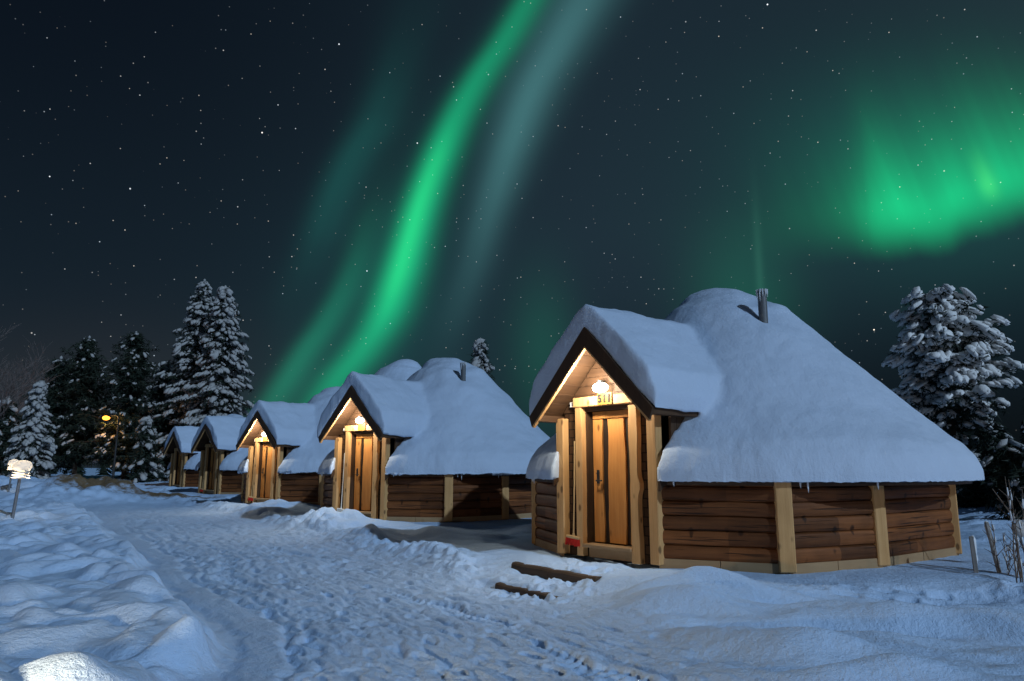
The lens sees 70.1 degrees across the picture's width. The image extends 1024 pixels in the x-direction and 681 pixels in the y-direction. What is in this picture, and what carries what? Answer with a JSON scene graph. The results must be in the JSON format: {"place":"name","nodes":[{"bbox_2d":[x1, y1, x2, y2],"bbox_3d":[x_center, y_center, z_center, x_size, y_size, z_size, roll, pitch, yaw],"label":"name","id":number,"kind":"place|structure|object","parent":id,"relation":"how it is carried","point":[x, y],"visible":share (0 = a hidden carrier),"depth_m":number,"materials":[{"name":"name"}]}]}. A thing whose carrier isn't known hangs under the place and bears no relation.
{"place":"outdoors","nodes":[
{"label":"outdoors","id":0,"kind":"place"},
{"bbox_2d":[0,468,1023,680],"bbox_3d":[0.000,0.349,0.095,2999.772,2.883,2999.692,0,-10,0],"label":"ground","id":1,"kind":"structure","parent":0,"point":[105,578],"depth_m":8.10,"materials":[{"name":"white snow"}]},
{"bbox_2d":[0,396,22,475],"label":"dark spruce","id":2,"kind":"object","parent":1,"relation":"on","point":[9,420],"visible":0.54,"depth_m":51.43,"materials":[{"name":"green plant"}]},
{"bbox_2d":[6,459,18,491],"bbox_3d":[-24.295,6.730,35.370,0.513,1.933,0.496,4,-10,1],"label":"bollard lamp","id":3,"kind":"object","parent":1,"relation":"on","point":[11,462],"visible":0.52,"depth_m":35.32,"materials":[{"name":"white plastic"}]},
{"bbox_2d":[10,460,32,518],"bbox_3d":[-14.145,4.394,20.855,0.513,1.933,0.496,4,-10,1],"label":"bollard lamp","id":4,"kind":"object","parent":1,"relation":"on","point":[21,467],"visible":1,"depth_m":20.82,"materials":[{"name":"grey metal"}]},
{"bbox_2d":[0,380,58,478],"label":"spruce","id":5,"kind":"object","parent":1,"relation":"on","point":[31,440],"visible":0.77,"depth_m":42.32,"materials":[{"name":"white plant"}]},
{"bbox_2d":[0,323,62,423],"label":"bare birch","id":6,"kind":"object","parent":1,"relation":"on","point":[14,388],"visible":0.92,"depth_m":52.54,"materials":[{"name":"brown plant"}]},
{"bbox_2d":[18,356,83,474],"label":"dark pine","id":7,"kind":"object","parent":1,"relation":"on","point":[54,410],"visible":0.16,"depth_m":61.56,"materials":[{"name":"green plant"}]},
{"bbox_2d":[44,335,119,473],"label":"dark pine","id":8,"kind":"object","parent":1,"relation":"on","point":[84,373],"visible":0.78,"depth_m":60.14,"materials":[{"name":"green plant"}]},
{"bbox_2d":[102,414,119,478],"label":"street lamp","id":9,"kind":"object","parent":1,"relation":"on","point":[105,417],"visible":0.98,"depth_m":54.47,"materials":[{"name":"metal"}]},
{"bbox_2d":[65,331,178,479],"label":"dark pine","id":10,"kind":"object","parent":1,"relation":"on","point":[134,371],"visible":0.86,"depth_m":57.17,"materials":[{"name":"green plant"}]},
{"bbox_2d":[121,417,168,482],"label":"dark spruce","id":11,"kind":"object","parent":1,"relation":"on","point":[146,442],"visible":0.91,"depth_m":53.04,"materials":[{"name":"green plant"}]},
{"bbox_2d":[115,363,175,478],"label":"dark spruce","id":12,"kind":"object","parent":1,"relation":"on","point":[160,392],"visible":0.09,"depth_m":63.62,"materials":[{"name":"green plant"}]},
{"bbox_2d":[136,279,235,479],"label":"snowy spruce","id":13,"kind":"object","parent":1,"relation":"on","point":[189,346],"visible":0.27,"depth_m":59.32,"materials":[{"name":"white plant"}]},
{"bbox_2d":[163,414,242,486],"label":"log cabin","id":14,"kind":"object","parent":1,"relation":"on","point":[184,461],"visible":0.27,"depth_m":45.12,"materials":[{"name":"brown wood"}]},
{"bbox_2d":[177,454,181,483],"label":"door","id":15,"kind":"structure","parent":14,"relation":"in","point":[180,456],"depth_m":45.64,"materials":[{"name":"brown wood"}]},
{"bbox_2d":[163,284,255,480],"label":"snowy spruce","id":16,"kind":"object","parent":1,"relation":"on","point":[220,383],"visible":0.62,"depth_m":56.76,"materials":[{"name":"white plant"}]},
{"bbox_2d":[191,416,247,493],"bbox_3d":[-12.770,5.753,39.020,7.678,4.900,7.906,-8,-13,39],"label":"log cabin","id":17,"kind":"object","parent":1,"relation":"on","point":[214,441],"visible":0.27,"depth_m":35.96,"materials":[{"name":"brown wood"}]},
{"bbox_2d":[209,448,215,488],"bbox_3d":[-14.823,6.390,36.352,0.950,2.010,0.151,-8,-13,39],"label":"door","id":18,"kind":"structure","parent":17,"relation":"in","point":[213,455],"depth_m":36.45,"materials":[{"name":"brown wood"}]},
{"bbox_2d":[236,386,339,504],"bbox_3d":[-7.283,4.312,30.349,7.678,4.862,7.891,-7,-12,37],"label":"log cabin","id":19,"kind":"object","parent":1,"relation":"on","point":[287,450],"visible":0.43,"depth_m":27.39,"materials":[{"name":"brown wood"}]},
{"bbox_2d":[248,457,254,500],"bbox_3d":[-9.878,5.280,27.808,0.345,1.636,0.098,-6,-13,37],"label":"broom","id":20,"kind":"object","parent":19,"relation":"hanging from","point":[250,498],"visible":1,"depth_m":27.71,"materials":[{"name":"brown wood"}]},
{"bbox_2d":[260,444,272,497],"bbox_3d":[-9.213,4.915,27.600,0.950,2.010,0.151,-7,-12,37],"label":"door","id":21,"kind":"structure","parent":19,"relation":"in","point":[267,448],"depth_m":27.67,"materials":[{"name":"brown wood"}]},
{"bbox_2d":[374,359,421,379],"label":"round hut","id":22,"kind":"object","parent":1,"relation":"on","point":[403,369],"visible":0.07,"depth_m":49.94,"materials":[{"name":"white wood"}]},
{"bbox_2d":[317,358,549,521],"bbox_3d":[-1.968,2.898,22.228,7.731,4.861,7.910,-7,-12,37],"label":"log cabin","id":23,"kind":"object","parent":1,"relation":"on","point":[444,440],"visible":0.92,"depth_m":19.34,"materials":[{"name":"brown wood"}]},
{"bbox_2d":[337,453,344,511],"bbox_3d":[-4.562,3.862,19.670,0.345,1.636,0.098,-6,-13,37],"label":"broom","id":24,"kind":"object","parent":23,"relation":"hanging from","point":[340,509],"visible":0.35,"depth_m":19.62,"materials":[{"name":"brown wood"}]},
{"bbox_2d":[353,433,373,510],"bbox_3d":[-3.897,3.498,19.462,0.950,2.010,0.151,-7,-12,37],"label":"door","id":25,"kind":"structure","parent":23,"relation":"in","point":[364,442],"depth_m":19.51,"materials":[{"name":"brown wood"}]},
{"bbox_2d":[466,338,494,379],"bbox_3d":[-1.565,4.125,35.793,3.424,8.684,3.319,0,-10,0],"label":"snowy spruce","id":26,"kind":"object","parent":1,"relation":"on","point":[480,348],"visible":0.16,"depth_m":36.20,"materials":[{"name":"green plant"}]},
{"bbox_2d":[10,419,1023,475],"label":"distant wood","id":27,"kind":"object","parent":1,"relation":"on","point":[80,469],"visible":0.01,"depth_m":91.04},
{"bbox_2d":[495,561,601,599],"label":"timber steps","id":28,"kind":"structure","parent":1,"relation":"on","point":[546,573],"depth_m":10.06,"materials":[{"name":"brown wood"}]},
{"bbox_2d":[526,288,984,573],"bbox_3d":[4.019,1.376,13.508,7.844,4.906,7.679,8,-13,-40],"label":"log cabin","id":29,"kind":"object","parent":1,"relation":"on","point":[734,430],"visible":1,"depth_m":10.63,"materials":[{"name":"brown wood"}]},
{"bbox_2d":[565,441,579,547],"bbox_3d":[0.984,2.419,11.564,0.098,1.636,0.345,10,-13,-40],"label":"broom","id":30,"kind":"object","parent":29,"relation":"hanging from","point":[573,539],"visible":1,"depth_m":11.48,"materials":[{"name":"brown wood"}]},
{"bbox_2d":[592,409,631,544],"bbox_3d":[1.577,2.080,11.211,0.151,2.010,0.950,8,-13,-40],"label":"door","id":31,"kind":"structure","parent":29,"relation":"in","point":[610,431],"depth_m":11.25,"materials":[{"name":"brown wood"}]},
{"bbox_2d":[881,284,1023,450],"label":"round pine","id":32,"kind":"object","parent":1,"relation":"on","point":[943,359],"visible":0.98,"depth_m":26.38,"materials":[{"name":"white plant"}]},
{"bbox_2d":[969,535,978,572],"bbox_3d":[6.225,2.933,9.808,0.078,0.598,0.188,-4,-11,24],"label":"wooden stake","id":33,"kind":"object","parent":1,"relation":"on","point":[973,546],"visible":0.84,"depth_m":9.81,"materials":[{"name":"grey wood"}]},
{"bbox_2d":[955,453,997,508],"bbox_3d":[14.423,4.781,22.551,2.160,2.711,2.096,9,-14,-43],"label":"dark thicket","id":34,"kind":"object","parent":1,"relation":"on","point":[967,495],"visible":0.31,"depth_m":22.37,"materials":[{"name":"green plant"}]},
{"bbox_2d":[984,521,1001,572],"bbox_3d":[6.492,2.838,9.833,0.078,0.786,0.186,4,-11,-20],"label":"wooden stake","id":35,"kind":"object","parent":1,"relation":"on","point":[988,532],"visible":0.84,"depth_m":9.84,"materials":[{"name":"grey wood"}]},
{"bbox_2d":[967,414,1023,477],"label":"dark spruce","id":36,"kind":"object","parent":1,"relation":"on","point":[996,435],"visible":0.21,"depth_m":28.46,"materials":[{"name":"green plant"}]},
{"bbox_2d":[972,439,1023,511],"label":"dark thicket","id":37,"kind":"object","parent":1,"relation":"on","point":[1000,461],"visible":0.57,"depth_m":21.54,"materials":[{"name":"green plant"}]},
{"bbox_2d":[984,521,1022,577],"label":"dry stems","id":38,"kind":"object","parent":1,"relation":"on","point":[1005,557],"visible":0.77,"depth_m":9.68,"materials":[{"name":"brown plant"}]},
{"bbox_2d":[989,462,1023,519],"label":"dark thicket","id":39,"kind":"object","parent":1,"relation":"on","point":[1016,482],"visible":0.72,"depth_m":19.11,"materials":[{"name":"green plant"}]},
{"bbox_2d":[993,490,1023,551],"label":"bent branch","id":40,"kind":"object","parent":1,"relation":"on","point":[1018,531],"visible":0.46,"depth_m":10.24,"materials":[{"name":"brown wood"}]},
{"bbox_2d":[998,478,1023,582],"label":"dry stems","id":41,"kind":"object","parent":1,"relation":"on","point":[1016,543],"visible":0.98,"depth_m":9.32,"materials":[{"name":"brown plant"}]},
{"bbox_2d":[1014,392,1023,456],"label":"snowy pine","id":42,"kind":"object","parent":1,"relation":"on","point":[1021,446],"visible":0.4,"depth_m":24.42,"materials":[{"name":"green plant"}]},
{"bbox_2d":[0,0,1023,467],"label":"sky","id":43,"kind":"structure","parent":0,"point":[373,185],"materials":[{"name":"black"}]}
]}

